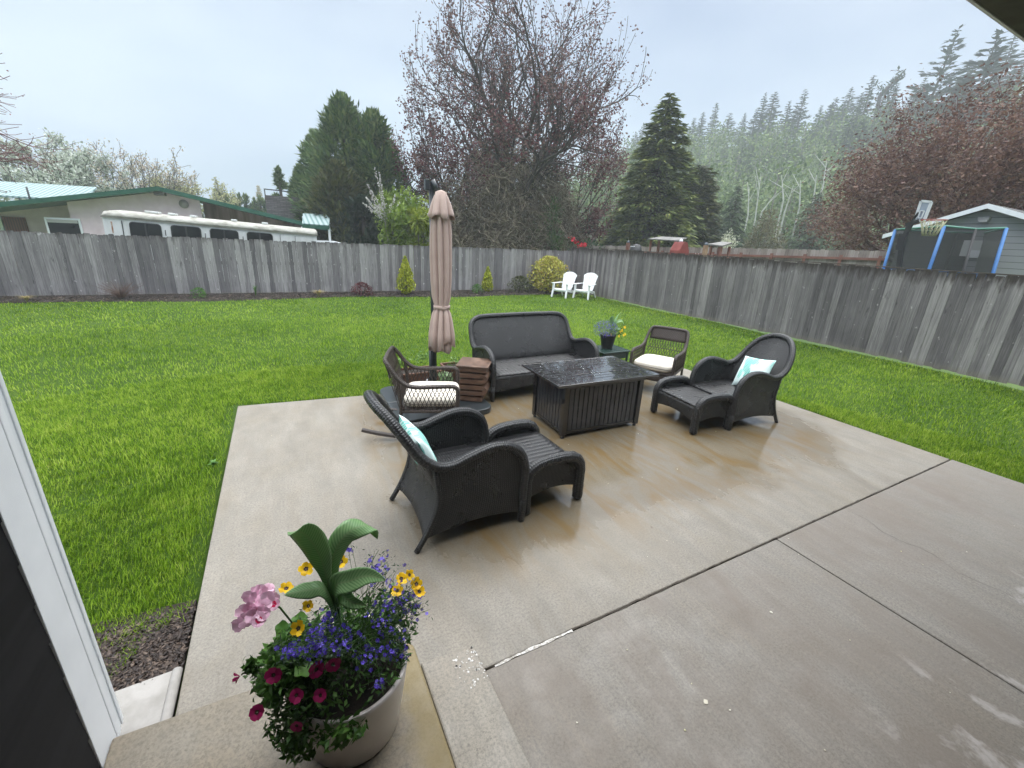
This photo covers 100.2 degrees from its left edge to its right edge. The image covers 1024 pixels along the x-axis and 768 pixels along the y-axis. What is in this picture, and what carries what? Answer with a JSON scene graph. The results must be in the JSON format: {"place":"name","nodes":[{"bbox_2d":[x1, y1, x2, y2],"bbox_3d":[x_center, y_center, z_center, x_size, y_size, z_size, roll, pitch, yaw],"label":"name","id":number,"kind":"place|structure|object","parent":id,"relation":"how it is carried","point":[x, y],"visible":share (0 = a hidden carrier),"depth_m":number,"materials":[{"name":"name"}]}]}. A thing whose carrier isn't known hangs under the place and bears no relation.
{"place":"outdoors","nodes":[
{"label":"outdoors","id":0,"kind":"place"},
{"bbox_2d":[91,599,196,716],"bbox_3d":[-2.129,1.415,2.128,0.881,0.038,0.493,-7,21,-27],"label":"mulch","id":1,"kind":"object","parent":0,"point":[147,667],"visible":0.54,"depth_m":2.24,"materials":[{"name":"brown wood"}]},
{"bbox_2d":[115,667,182,735],"bbox_3d":[-1.726,1.547,1.840,0.442,0.097,0.520,-7,21,-27],"label":"splash block","id":2,"kind":"object","parent":1,"relation":"on","point":[145,703],"depth_m":1.98,"materials":[{"name":"concrete"}]},
{"bbox_2d":[104,644,454,767],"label":"porch floor","id":3,"kind":"structure","parent":0,"point":[226,733],"depth_m":1.70,"materials":[{"name":"concrete"}]},
{"bbox_2d":[231,519,432,767],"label":"potted flowers","id":4,"kind":"object","parent":3,"relation":"on","point":[337,680],"visible":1,"depth_m":1.51,"materials":[{"name":"green plant"}]},
{"bbox_2d":[0,0,1023,767],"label":"house","id":5,"kind":"structure","parent":3,"relation":"on","point":[58,704],"depth_m":1.37,"materials":[{"name":"white"}]},
{"bbox_2d":[0,293,1023,716],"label":"lawn","id":6,"kind":"structure","parent":0,"point":[88,379],"depth_m":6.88,"materials":[{"name":"green plant"}]},
{"bbox_2d":[0,230,572,295],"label":"back fence","id":7,"kind":"object","parent":6,"relation":"on","point":[47,273],"visible":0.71,"depth_m":13.16,"materials":[{"name":"grey wood"}]},
{"bbox_2d":[0,289,579,303],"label":"mulch bed","id":8,"kind":"object","parent":6,"relation":"on","point":[208,298],"visible":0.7,"depth_m":13.12,"materials":[{"name":"brown wood"}]},
{"bbox_2d":[92,280,145,298],"bbox_3d":[-10.762,-2.560,11.677,1.165,0.504,0.987,5,19,8],"label":"bare twig shrub","id":9,"kind":"object","parent":8,"relation":"on","point":[119,293],"visible":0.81,"depth_m":11.70,"materials":[{"name":"plant"}]},
{"bbox_2d":[350,282,374,295],"bbox_3d":[-5.081,-3.223,14.558,0.837,0.526,0.809,-7,21,-27],"label":"red barberry","id":10,"kind":"object","parent":8,"relation":"on","point":[362,284],"visible":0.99,"depth_m":14.45,"materials":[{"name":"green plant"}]},
{"bbox_2d":[395,256,415,293],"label":"golden conifer","id":11,"kind":"object","parent":8,"relation":"on","point":[405,277],"visible":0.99,"depth_m":15.00,"materials":[{"name":"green plant"}]},
{"bbox_2d":[480,266,493,290],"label":"golden conifer","id":12,"kind":"object","parent":8,"relation":"on","point":[487,284],"visible":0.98,"depth_m":16.76,"materials":[{"name":"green plant"}]},
{"bbox_2d":[507,275,532,292],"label":"dark bush","id":13,"kind":"object","parent":8,"relation":"on","point":[524,281],"visible":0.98,"depth_m":17.28,"materials":[{"name":"green plant"}]},
{"bbox_2d":[527,255,569,291],"bbox_3d":[1.520,-4.596,17.887,1.880,1.553,1.889,-7,21,-27],"label":"golden bush","id":14,"kind":"object","parent":8,"relation":"on","point":[551,261],"visible":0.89,"depth_m":17.51,"materials":[{"name":"yellow plant"}]},
{"bbox_2d":[551,272,576,298],"bbox_3d":[2.076,-3.895,16.855,0.750,0.999,0.905,15,22,32],"label":"garden chair","id":15,"kind":"object","parent":6,"relation":"on","point":[567,283],"visible":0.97,"depth_m":16.95,"materials":[{"name":"white plastic"}]},
{"bbox_2d":[572,273,597,299],"bbox_3d":[2.916,-3.856,16.857,0.750,0.999,0.905,14,22,31],"label":"garden chair","id":16,"kind":"object","parent":6,"relation":"on","point":[588,287],"visible":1,"depth_m":16.97,"materials":[{"name":"white plastic"}]},
{"bbox_2d":[571,246,1023,386],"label":"side fence","id":17,"kind":"object","parent":6,"relation":"on","point":[875,310],"visible":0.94,"depth_m":9.87,"materials":[{"name":"grey wood"}]},
{"bbox_2d":[0,0,1023,213],"label":"sky","id":18,"kind":"structure","parent":0,"point":[238,85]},
{"bbox_2d":[19,141,1023,389],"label":"terrain","id":19,"kind":"structure","parent":0,"point":[801,243],"depth_m":12.78,"materials":[{"name":"brown soil"}]},
{"bbox_2d":[0,53,72,192],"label":"bare plum branches","id":20,"kind":"object","parent":19,"relation":"on","point":[3,153],"visible":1,"depth_m":11.22,"materials":[{"name":"red plant"}]},
{"bbox_2d":[0,128,109,199],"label":"blossom tree","id":21,"kind":"object","parent":19,"relation":"on","point":[33,175],"visible":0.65,"depth_m":27.09,"materials":[{"name":"grey plant"}]},
{"bbox_2d":[23,127,139,192],"bbox_3d":[-30.291,-13.892,31.014,9.740,7.839,6.386,13,21,27],"label":"blossom tree","id":22,"kind":"object","parent":19,"relation":"on","point":[60,143],"visible":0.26,"depth_m":28.98,"materials":[{"name":"grey plant"}]},
{"bbox_2d":[33,138,201,189],"bbox_3d":[-28.089,-13.802,31.390,8.539,7.626,9.836,-7,21,-27],"label":"blossom tree","id":23,"kind":"object","parent":19,"relation":"on","point":[131,168],"visible":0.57,"depth_m":30.65,"materials":[{"name":"grey plant"}]},
{"bbox_2d":[0,181,327,268],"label":"house","id":24,"kind":"structure","parent":19,"relation":"on","point":[54,208],"depth_m":18.10,"materials":[{"name":"green paint"}]},
{"bbox_2d":[1,216,28,268],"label":"door","id":25,"kind":"structure","parent":24,"relation":"in","point":[16,224],"depth_m":17.60,"materials":[{"name":"grey"}]},
{"bbox_2d":[44,217,83,245],"bbox_3d":[-18.072,-6.142,17.330,1.064,1.100,0.090,-7,21,-27],"label":"window","id":26,"kind":"structure","parent":24,"relation":"in","point":[53,225],"depth_m":17.23,"materials":[{"name":"grey glass"}]},
{"bbox_2d":[131,164,203,216],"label":"budding tree","id":27,"kind":"object","parent":19,"relation":"on","point":[177,189],"visible":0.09,"depth_m":32.11,"materials":[{"name":"grey plant"}]},
{"bbox_2d":[146,173,242,215],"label":"budding tree","id":28,"kind":"object","parent":19,"relation":"on","point":[216,191],"visible":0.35,"depth_m":35.59,"materials":[{"name":"grey plant"}]},
{"bbox_2d":[100,210,317,291],"bbox_3d":[-10.428,-4.734,15.589,6.024,2.446,2.315,-4,20,-28],"label":"horse trailer","id":29,"kind":"object","parent":19,"relation":"on","point":[131,223],"visible":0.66,"depth_m":14.10,"materials":[{"name":"white metal"}]},
{"bbox_2d":[271,164,288,195],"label":"column cedar","id":30,"kind":"object","parent":19,"relation":"on","point":[279,182],"depth_m":27.59,"materials":[{"name":"green plant"}]},
{"bbox_2d":[285,163,310,196],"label":"cedar tree","id":31,"kind":"object","parent":19,"relation":"on","point":[290,187],"visible":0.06,"depth_m":25.74,"materials":[{"name":"green plant"}]},
{"bbox_2d":[288,127,331,199],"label":"cedar tree","id":32,"kind":"object","parent":19,"relation":"on","point":[299,168],"visible":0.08,"depth_m":24.61,"materials":[{"name":"green plant"}]},
{"bbox_2d":[301,213,332,273],"bbox_3d":[-9.016,-6.490,19.996,1.282,2.824,2.622,-5,20,-22],"label":"carport","id":33,"kind":"object","parent":19,"relation":"on","point":[319,221],"visible":0.48,"depth_m":19.09,"materials":[{"name":"white metal"}]},
{"bbox_2d":[299,157,374,242],"bbox_3d":[-8.936,-8.471,22.018,4.592,5.747,4.732,8,19,14],"label":"cedar tree","id":34,"kind":"object","parent":19,"relation":"on","point":[334,180],"visible":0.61,"depth_m":20.66,"materials":[{"name":"green plant"}]},
{"bbox_2d":[287,89,395,266],"bbox_3d":[-9.238,-10.960,23.827,5.704,9.404,5.931,7,19,12],"label":"cedar tree","id":35,"kind":"object","parent":19,"relation":"on","point":[337,126],"visible":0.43,"depth_m":22.25,"materials":[{"name":"green plant"}]},
{"bbox_2d":[327,193,397,266],"bbox_3d":[-7.396,-7.378,21.637,3.693,4.230,3.605,9,20,17],"label":"cedar tree","id":36,"kind":"object","parent":19,"relation":"on","point":[355,211],"visible":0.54,"depth_m":20.51,"materials":[{"name":"green plant"}]},
{"bbox_2d":[362,169,399,243],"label":"blossom branches","id":37,"kind":"object","parent":19,"relation":"on","point":[379,212],"visible":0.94,"depth_m":18.38,"materials":[{"name":"plant"}]},
{"bbox_2d":[342,106,428,240],"bbox_3d":[-7.407,-10.495,23.771,4.896,8.598,5.026,11,20,23],"label":"cedar tree","id":38,"kind":"object","parent":19,"relation":"on","point":[375,128],"visible":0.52,"depth_m":22.36,"materials":[{"name":"green plant"}]},
{"bbox_2d":[371,185,427,255],"bbox_3d":[-4.814,-6.736,19.302,2.582,4.211,2.493,-7,21,-27],"label":"feathery bush","id":39,"kind":"object","parent":19,"relation":"on","point":[403,205],"visible":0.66,"depth_m":18.80,"materials":[{"name":"green plant"}]},
{"bbox_2d":[389,194,429,261],"bbox_3d":[-4.081,-6.446,18.987,2.512,3.882,2.228,-7,21,-27],"label":"feathery bush","id":40,"kind":"object","parent":19,"relation":"on","point":[419,224],"visible":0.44,"depth_m":18.47,"materials":[{"name":"green plant"}]},
{"bbox_2d":[411,111,604,250],"bbox_3d":[0.202,-10.404,24.207,12.923,8.181,8.882,-7,21,-27],"label":"twig thicket","id":41,"kind":"object","parent":19,"relation":"on","point":[481,229],"visible":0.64,"depth_m":22.57,"materials":[{"name":"brown plant"}]},
{"bbox_2d":[384,0,655,248],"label":"purple plum tree","id":42,"kind":"object","parent":19,"relation":"on","point":[513,128],"visible":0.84,"depth_m":21.71,"materials":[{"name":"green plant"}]},
{"bbox_2d":[522,196,567,250],"bbox_3d":[1.938,-7.975,23.605,2.885,4.450,3.196,13,21,27],"label":"evergreen bush","id":43,"kind":"object","parent":19,"relation":"on","point":[557,237],"visible":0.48,"depth_m":22.70,"materials":[{"name":"green plant"}]},
{"bbox_2d":[566,237,605,249],"bbox_3d":[4.210,-6.739,23.297,3.078,2.428,2.994,-7,21,-27],"label":"rhododendron","id":44,"kind":"object","parent":19,"relation":"on","point":[589,242],"visible":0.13,"depth_m":22.94,"materials":[{"name":"green plant"}]},
{"bbox_2d":[597,93,705,247],"bbox_3d":[9.303,-12.234,27.800,8.074,11.525,7.886,-7,21,-27],"label":"spruce tree","id":45,"kind":"object","parent":19,"relation":"on","point":[651,216],"visible":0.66,"depth_m":26.53,"materials":[{"name":"green plant"}]},
{"bbox_2d":[648,236,686,252],"bbox_3d":[6.897,-5.389,19.465,0.709,2.513,1.697,-7,21,-27],"label":"garden shelter","id":46,"kind":"object","parent":19,"relation":"on","point":[675,239],"visible":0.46,"depth_m":19.27,"materials":[{"name":"white wood"}]},
{"bbox_2d":[670,239,688,254],"bbox_3d":[6.970,-4.874,18.122,0.600,2.408,0.500,-7,21,-27],"label":"red playhouse","id":47,"kind":"object","parent":19,"relation":"on","point":[680,246],"visible":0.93,"depth_m":17.69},
{"bbox_2d":[668,165,725,251],"bbox_3d":[12.439,-10.902,29.393,5.360,7.454,5.309,-7,21,-27],"label":"spruce tree","id":48,"kind":"object","parent":19,"relation":"on","point":[710,208],"visible":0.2,"depth_m":28.09,"materials":[{"name":"green plant"}]},
{"bbox_2d":[693,112,707,148],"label":"ridge fir","id":49,"kind":"object","parent":19,"relation":"on","point":[701,125],"visible":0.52,"depth_m":111.77,"materials":[{"name":"green plant"}]},
{"bbox_2d":[701,103,719,146],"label":"ridge fir","id":50,"kind":"object","parent":19,"relation":"on","point":[712,122],"visible":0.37,"depth_m":118.17,"materials":[{"name":"green plant"}]},
{"bbox_2d":[708,242,731,257],"bbox_3d":[8.335,-4.587,17.511,0.709,2.380,0.706,-7,21,-27],"label":"garden shelter","id":51,"kind":"object","parent":19,"relation":"on","point":[720,245],"visible":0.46,"depth_m":17.14,"materials":[{"name":"white wood"}]},
{"bbox_2d":[716,113,737,147],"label":"ridge fir","id":52,"kind":"object","parent":19,"relation":"on","point":[728,123],"visible":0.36,"depth_m":113.13,"materials":[{"name":"green plant"}]},
{"bbox_2d":[713,186,747,251],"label":"fir tree","id":53,"kind":"object","parent":19,"relation":"on","point":[734,217],"visible":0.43,"depth_m":37.62,"materials":[{"name":"green plant"}]},
{"bbox_2d":[578,245,886,267],"bbox_3d":[8.504,-5.263,19.664,13.244,2.291,0.138,18,24,37],"label":"neighbour fence","id":54,"kind":"object","parent":19,"relation":"on","point":[865,257],"visible":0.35,"depth_m":17.05,"materials":[{"name":"brown wood"}]},
{"bbox_2d":[726,139,749,181],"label":"ridge fir","id":55,"kind":"object","parent":19,"relation":"on","point":[743,144],"visible":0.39,"depth_m":87.17,"materials":[{"name":"green plant"}]},
{"bbox_2d":[729,145,756,182],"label":"ridge fir","id":56,"kind":"object","parent":19,"relation":"on","point":[749,167],"visible":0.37,"depth_m":86.76,"materials":[{"name":"green plant"}]},
{"bbox_2d":[740,110,759,151],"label":"ridge fir","id":57,"kind":"object","parent":19,"relation":"on","point":[754,129],"visible":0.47,"depth_m":103.60,"materials":[{"name":"green plant"}]},
{"bbox_2d":[745,92,767,148],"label":"ridge fir","id":58,"kind":"object","parent":19,"relation":"on","point":[763,108],"visible":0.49,"depth_m":105.97,"materials":[{"name":"green plant"}]},
{"bbox_2d":[738,208,789,258],"bbox_3d":[20.767,-11.485,34.840,4.065,5.462,3.861,-7,21,-27],"label":"woodland bush","id":59,"kind":"object","parent":19,"relation":"on","point":[757,238],"visible":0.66,"depth_m":34.35,"materials":[{"name":"green plant"}]},
{"bbox_2d":[757,92,782,141],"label":"ridge fir","id":60,"kind":"object","parent":19,"relation":"on","point":[770,116],"visible":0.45,"depth_m":105.17,"materials":[{"name":"green plant"}]},
{"bbox_2d":[772,102,794,149],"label":"ridge fir","id":61,"kind":"object","parent":19,"relation":"on","point":[786,117],"visible":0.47,"depth_m":101.08,"materials":[{"name":"green plant"}]},
{"bbox_2d":[549,74,1023,249],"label":"woodland","id":62,"kind":"object","parent":19,"relation":"on","point":[807,194],"depth_m":71.75,"materials":[{"name":"green plant"}]},
{"bbox_2d":[787,89,811,137],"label":"ridge fir","id":63,"kind":"object","parent":19,"relation":"on","point":[800,117],"visible":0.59,"depth_m":105.31,"materials":[{"name":"green plant"}]},
{"bbox_2d":[778,192,835,259],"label":"fir tree","id":64,"kind":"object","parent":19,"relation":"on","point":[803,245],"visible":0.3,"depth_m":40.06,"materials":[{"name":"green plant"}]},
{"bbox_2d":[809,97,845,136],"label":"ridge fir","id":65,"kind":"object","parent":19,"relation":"on","point":[830,114],"visible":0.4,"depth_m":97.59,"materials":[{"name":"green plant"}]},
{"bbox_2d":[821,118,855,177],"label":"ridge fir","id":66,"kind":"object","parent":19,"relation":"on","point":[851,123],"visible":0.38,"depth_m":78.71,"materials":[{"name":"green plant"}]},
{"bbox_2d":[832,87,859,124],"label":"ridge fir","id":67,"kind":"object","parent":19,"relation":"on","point":[848,96],"visible":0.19,"depth_m":105.06,"materials":[{"name":"green plant"}]},
{"bbox_2d":[839,92,864,132],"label":"ridge fir","id":68,"kind":"object","parent":19,"relation":"on","point":[858,104],"visible":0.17,"depth_m":98.03,"materials":[{"name":"green plant"}]},
{"bbox_2d":[844,118,870,171],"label":"ridge fir","id":69,"kind":"object","parent":19,"relation":"on","point":[863,129],"visible":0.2,"depth_m":78.58,"materials":[{"name":"green plant"}]},
{"bbox_2d":[847,75,876,133],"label":"ridge fir","id":70,"kind":"object","parent":19,"relation":"on","point":[872,82],"visible":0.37,"depth_m":92.89,"materials":[{"name":"green plant"}]},
{"bbox_2d":[861,66,905,126],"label":"leaning snag","id":71,"kind":"object","parent":19,"relation":"on","point":[891,85],"visible":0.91,"depth_m":86.73,"materials":[{"name":"green plant"}]},
{"bbox_2d":[873,83,901,142],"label":"ridge fir","id":72,"kind":"object","parent":19,"relation":"on","point":[893,98],"visible":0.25,"depth_m":88.44,"materials":[{"name":"green plant"}]},
{"bbox_2d":[776,56,1023,264],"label":"copper plum tree","id":73,"kind":"object","parent":19,"relation":"on","point":[981,176],"visible":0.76,"depth_m":17.05,"materials":[{"name":"brown plant"}]},
{"bbox_2d":[895,200,947,269],"bbox_3d":[9.441,-2.611,10.297,0.800,3.374,0.892,-7,21,-27],"label":"basketball hoop","id":74,"kind":"object","parent":19,"relation":"on","point":[922,211],"visible":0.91,"depth_m":9.93,"materials":[{"name":"grey plastic"}]},
{"bbox_2d":[881,24,966,136],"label":"ridge fir","id":75,"kind":"object","parent":19,"relation":"on","point":[928,87],"visible":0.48,"depth_m":76.32,"materials":[{"name":"green plant"}]},
{"bbox_2d":[882,225,1008,276],"bbox_3d":[11.233,-2.699,11.578,2.116,2.845,3.475,17,23,36],"label":"trampoline","id":76,"kind":"object","parent":19,"relation":"on","point":[957,248],"visible":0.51,"depth_m":10.03,"materials":[{"name":"blue metal"}]},
{"bbox_2d":[882,204,1023,343],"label":"grey shed","id":77,"kind":"structure","parent":19,"relation":"on","point":[1011,260],"depth_m":11.48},
{"bbox_2d":[910,29,1023,159],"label":"ridge fir","id":78,"kind":"object","parent":19,"relation":"on","point":[994,56],"visible":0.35,"depth_m":66.53,"materials":[{"name":"green plant"}]},
{"bbox_2d":[987,35,1020,94],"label":"ridge fir","id":79,"kind":"object","parent":19,"relation":"on","point":[1008,55],"visible":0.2,"depth_m":87.57,"materials":[{"name":"green plant"}]},
{"bbox_2d":[997,48,1023,100],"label":"ridge fir","id":80,"kind":"object","parent":19,"relation":"on","point":[1014,72],"visible":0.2,"depth_m":84.51,"materials":[{"name":"green plant"}]},
{"bbox_2d":[175,368,947,715],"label":"patio","id":81,"kind":"structure","parent":0,"point":[669,494],"depth_m":3.44,"materials":[{"name":"concrete"}]},
{"bbox_2d":[361,346,469,437],"bbox_3d":[-1.032,0.059,4.792,1.167,0.885,0.728,0,19,-7],"label":"wicker rocking chair","id":82,"kind":"object","parent":81,"relation":"on","point":[425,396],"visible":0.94,"depth_m":4.54,"materials":[{"name":"brown wicker"}]},
{"bbox_2d":[380,179,490,421],"bbox_3d":[-0.976,-1.034,5.242,1.200,2.702,1.270,-7,21,-27],"label":"cantilever umbrella","id":83,"kind":"object","parent":81,"relation":"on","point":[440,215],"visible":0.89,"depth_m":5.04,"materials":[{"name":"fabric"}]},
{"bbox_2d":[395,345,441,392],"bbox_3d":[-1.331,-0.231,5.837,0.673,0.626,0.311,-7,21,-27],"label":"planter box","id":84,"kind":"object","parent":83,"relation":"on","point":[415,370],"visible":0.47,"depth_m":5.81,"materials":[{"name":"wood"}]},
{"bbox_2d":[440,355,460,381],"bbox_3d":[-0.805,-0.197,6.088,0.362,0.447,0.322,-7,21,-27],"label":"planter box","id":85,"kind":"object","parent":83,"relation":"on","point":[450,363],"visible":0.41,"depth_m":6.04,"materials":[{"name":"wood"}]},
{"bbox_2d":[455,357,490,401],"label":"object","id":86,"kind":"object","parent":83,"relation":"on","point":[474,380],"visible":0.85,"depth_m":5.47,"materials":[{"name":"brown wood"}]},
{"bbox_2d":[363,390,528,553],"bbox_3d":[-0.517,0.520,3.253,1.098,1.096,0.775,-8,21,-28],"label":"wicker armchair","id":87,"kind":"object","parent":81,"relation":"on","point":[471,473],"visible":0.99,"depth_m":3.11,"materials":[{"name":"black wicker"}]},
{"bbox_2d":[399,415,436,463],"bbox_3d":[-0.693,0.481,3.203,0.155,0.430,0.430,-31,36,-17],"label":"throw pillow","id":88,"kind":"object","parent":87,"relation":"on","point":[416,435],"visible":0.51,"depth_m":3.06,"materials":[{"name":"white fabric"}]},
{"bbox_2d":[421,649,531,767],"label":"step","id":89,"kind":"object","parent":81,"relation":"on","point":[477,729],"visible":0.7,"depth_m":1.93,"materials":[{"name":"concrete"}]},
{"bbox_2d":[453,646,487,688],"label":"paint flakes","id":90,"kind":"object","parent":89,"relation":"on","point":[475,669],"visible":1,"depth_m":2.15,"materials":[{"name":"white paint"}]},
{"bbox_2d":[468,311,599,401],"bbox_3d":[0.307,-0.482,6.407,1.794,1.040,1.001,-7,21,-27],"label":"wicker loveseat","id":91,"kind":"object","parent":81,"relation":"on","point":[507,344],"visible":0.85,"depth_m":6.51,"materials":[{"name":"black wicker"}]},
{"bbox_2d":[488,419,585,515],"bbox_3d":[0.167,0.680,3.790,0.625,0.485,0.803,-8,21,-28],"label":"wicker ottoman","id":92,"kind":"object","parent":81,"relation":"on","point":[551,464],"visible":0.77,"depth_m":3.60,"materials":[{"name":"black wicker"}]},
{"bbox_2d":[521,356,658,438],"bbox_3d":[0.908,0.137,5.205,1.380,0.679,0.870,-6,21,-25],"label":"fire table","id":93,"kind":"object","parent":81,"relation":"on","point":[576,395],"visible":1,"depth_m":4.95,"materials":[{"name":"stone"}]},
{"bbox_2d":[597,345,630,360],"bbox_3d":[1.593,-0.382,7.187,0.560,0.450,0.470,-7,21,-27],"label":"side table","id":94,"kind":"object","parent":81,"relation":"on","point":[618,351],"visible":0.3,"depth_m":7.00,"materials":[{"name":"green plastic"}]},
{"bbox_2d":[593,313,625,348],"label":"potted flowers","id":95,"kind":"object","parent":94,"relation":"on","point":[607,339],"visible":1,"depth_m":7.01,"materials":[{"name":"green plant"}]},
{"bbox_2d":[629,325,689,381],"bbox_3d":[2.258,-0.381,6.566,0.678,0.903,0.794,15,22,32],"label":"wicker side chair","id":96,"kind":"object","parent":81,"relation":"on","point":[663,366],"visible":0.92,"depth_m":6.56,"materials":[{"name":"brown wicker"}]},
{"bbox_2d":[650,375,733,434],"bbox_3d":[2.272,0.230,5.410,0.625,0.485,0.803,-5,20,-22],"label":"wicker ottoman","id":97,"kind":"object","parent":81,"relation":"on","point":[679,393],"visible":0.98,"depth_m":5.21,"materials":[{"name":"black wicker"}]},
{"bbox_2d":[688,333,795,430],"bbox_3d":[3.018,-0.097,5.563,1.099,1.096,0.775,-5,20,-21],"label":"wicker armchair","id":98,"kind":"object","parent":81,"relation":"on","point":[754,393],"visible":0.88,"depth_m":5.46,"materials":[{"name":"black wicker"}]},
{"bbox_2d":[731,356,775,384],"bbox_3d":[3.115,-0.142,5.526,0.155,0.430,0.430,26,0,-27],"label":"throw pillow","id":99,"kind":"object","parent":98,"relation":"on","point":[749,365],"visible":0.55,"depth_m":5.50,"materials":[{"name":"teal fabric"}]},
{"bbox_2d":[486,540,1023,767],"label":"patio","id":100,"kind":"structure","parent":0,"point":[797,678],"depth_m":2.17,"materials":[{"name":"concrete"}]},
{"bbox_2d":[495,629,572,666],"bbox_3d":[0.127,1.432,2.329,0.491,0.001,0.022,-7,21,-27],"label":"caulk marking","id":101,"kind":"object","parent":100,"relation":"on","point":[532,648],"visible":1,"depth_m":2.33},
{"bbox_2d":[509,562,721,657],"bbox_3d":[0.719,1.358,2.633,1.751,0.001,0.024,-7,21,-27],"label":"pavement crack","id":102,"kind":"object","parent":100,"relation":"on","point":[590,621],"visible":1,"depth_m":2.65,"materials":[{"name":"brown"}]},
{"bbox_2d":[777,460,1023,693],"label":"patio","id":103,"kind":"structure","parent":0,"point":[950,513],"depth_m":3.20,"materials":[{"name":"concrete"}]},
{"bbox_2d":[736,499,861,555],"bbox_3d":[2.401,1.146,3.491,1.750,0.001,0.022,-7,21,-27],"label":"pavement crack","id":104,"kind":"object","parent":103,"relation":"on","point":[799,527],"visible":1,"depth_m":3.44,"materials":[{"name":"brown"}]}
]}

